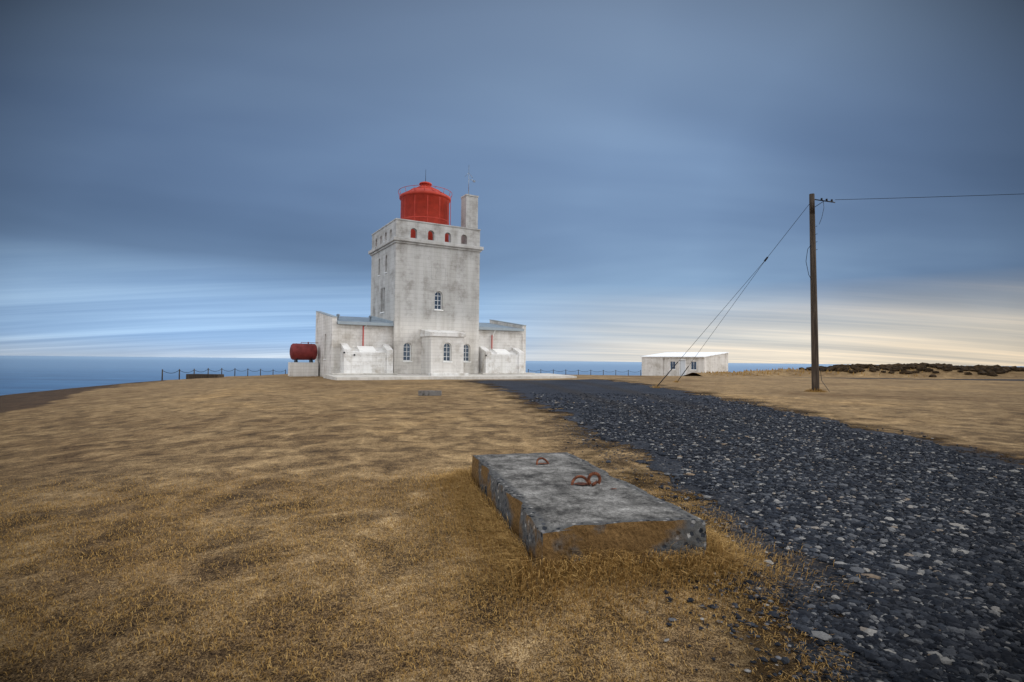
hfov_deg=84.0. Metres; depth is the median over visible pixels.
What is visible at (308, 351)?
oil tank
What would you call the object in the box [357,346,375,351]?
ledge
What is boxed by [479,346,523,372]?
wall
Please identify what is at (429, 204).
lantern
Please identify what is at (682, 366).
shed doors
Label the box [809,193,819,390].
utility pole
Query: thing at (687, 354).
roof
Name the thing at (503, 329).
wing trim
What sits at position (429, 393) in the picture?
concrete block
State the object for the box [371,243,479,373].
lighthouse tower
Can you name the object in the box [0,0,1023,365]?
sky
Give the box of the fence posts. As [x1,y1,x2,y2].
[161,368,640,379]
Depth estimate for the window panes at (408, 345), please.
36.98 m
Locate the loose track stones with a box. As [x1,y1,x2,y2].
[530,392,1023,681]
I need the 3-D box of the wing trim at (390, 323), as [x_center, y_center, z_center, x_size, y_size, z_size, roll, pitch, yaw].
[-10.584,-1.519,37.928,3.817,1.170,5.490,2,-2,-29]
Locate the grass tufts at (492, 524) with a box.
[0,380,872,681]
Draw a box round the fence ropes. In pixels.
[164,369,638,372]
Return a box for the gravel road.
[454,379,1023,681]
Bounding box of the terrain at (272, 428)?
[0,374,1023,681]
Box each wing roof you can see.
[337,316,387,322]
[479,323,514,327]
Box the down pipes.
[362,325,495,348]
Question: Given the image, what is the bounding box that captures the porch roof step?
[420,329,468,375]
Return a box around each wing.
[315,312,392,376]
[478,320,525,372]
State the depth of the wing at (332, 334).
35.84 m
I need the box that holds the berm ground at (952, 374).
[683,367,1023,378]
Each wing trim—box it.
[316,311,393,325]
[479,319,525,330]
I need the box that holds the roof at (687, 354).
[640,352,728,375]
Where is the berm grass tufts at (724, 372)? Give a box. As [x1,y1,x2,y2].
[694,367,924,376]
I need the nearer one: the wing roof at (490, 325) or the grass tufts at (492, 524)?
the grass tufts at (492, 524)
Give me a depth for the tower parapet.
38.08 m
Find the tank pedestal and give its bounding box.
[288,362,317,375]
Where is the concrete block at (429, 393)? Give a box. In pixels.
[418,390,441,395]
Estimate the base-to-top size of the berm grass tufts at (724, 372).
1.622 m
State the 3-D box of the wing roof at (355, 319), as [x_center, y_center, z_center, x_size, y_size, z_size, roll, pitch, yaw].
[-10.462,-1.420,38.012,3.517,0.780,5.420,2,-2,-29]
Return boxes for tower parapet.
[372,219,479,248]
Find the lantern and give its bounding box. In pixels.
[399,181,450,241]
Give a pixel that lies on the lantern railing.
(424, 190)
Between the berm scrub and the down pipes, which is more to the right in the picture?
the berm scrub
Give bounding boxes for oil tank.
[290,342,317,359]
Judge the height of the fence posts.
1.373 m
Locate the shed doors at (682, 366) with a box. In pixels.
[680,360,684,375]
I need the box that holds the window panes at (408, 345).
[403,292,467,360]
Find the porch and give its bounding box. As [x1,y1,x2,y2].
[421,336,463,374]
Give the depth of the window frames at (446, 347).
36.99 m
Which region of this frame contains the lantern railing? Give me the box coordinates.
[398,185,451,224]
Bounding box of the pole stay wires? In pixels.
[657,194,1013,391]
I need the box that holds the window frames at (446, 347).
[323,272,470,362]
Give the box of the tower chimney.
[461,194,478,243]
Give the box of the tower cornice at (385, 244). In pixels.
[368,236,483,255]
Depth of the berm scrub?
55.77 m
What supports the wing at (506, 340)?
on the terrain at (272, 428)
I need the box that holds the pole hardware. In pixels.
[815,199,834,249]
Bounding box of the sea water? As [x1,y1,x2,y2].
[0,356,1023,395]
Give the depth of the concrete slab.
3.98 m
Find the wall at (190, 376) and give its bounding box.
[186,374,223,378]
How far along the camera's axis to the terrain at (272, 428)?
5.46 m
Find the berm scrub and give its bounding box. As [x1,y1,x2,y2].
[799,362,1023,376]
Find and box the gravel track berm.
[797,377,1023,380]
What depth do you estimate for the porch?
36.32 m
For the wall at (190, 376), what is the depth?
46.42 m
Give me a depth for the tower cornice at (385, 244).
37.94 m
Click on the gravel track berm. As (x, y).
(943, 379)
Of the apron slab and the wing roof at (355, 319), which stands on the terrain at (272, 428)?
the apron slab
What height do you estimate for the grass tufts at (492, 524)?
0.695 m
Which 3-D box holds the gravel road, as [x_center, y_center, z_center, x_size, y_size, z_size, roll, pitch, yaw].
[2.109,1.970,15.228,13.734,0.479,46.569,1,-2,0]
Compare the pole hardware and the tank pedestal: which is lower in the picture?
the tank pedestal
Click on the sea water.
(22, 374)
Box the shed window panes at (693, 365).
[671,362,695,368]
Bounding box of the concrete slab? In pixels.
[472,452,705,571]
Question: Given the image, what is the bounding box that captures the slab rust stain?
[538,463,616,488]
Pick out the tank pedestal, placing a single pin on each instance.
(302, 368)
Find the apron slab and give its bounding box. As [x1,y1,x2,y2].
[323,372,576,379]
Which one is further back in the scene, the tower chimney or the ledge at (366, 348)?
the tower chimney
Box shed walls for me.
[642,353,727,375]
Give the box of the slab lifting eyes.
[536,457,600,485]
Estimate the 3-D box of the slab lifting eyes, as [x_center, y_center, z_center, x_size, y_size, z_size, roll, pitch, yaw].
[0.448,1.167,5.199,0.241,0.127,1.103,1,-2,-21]

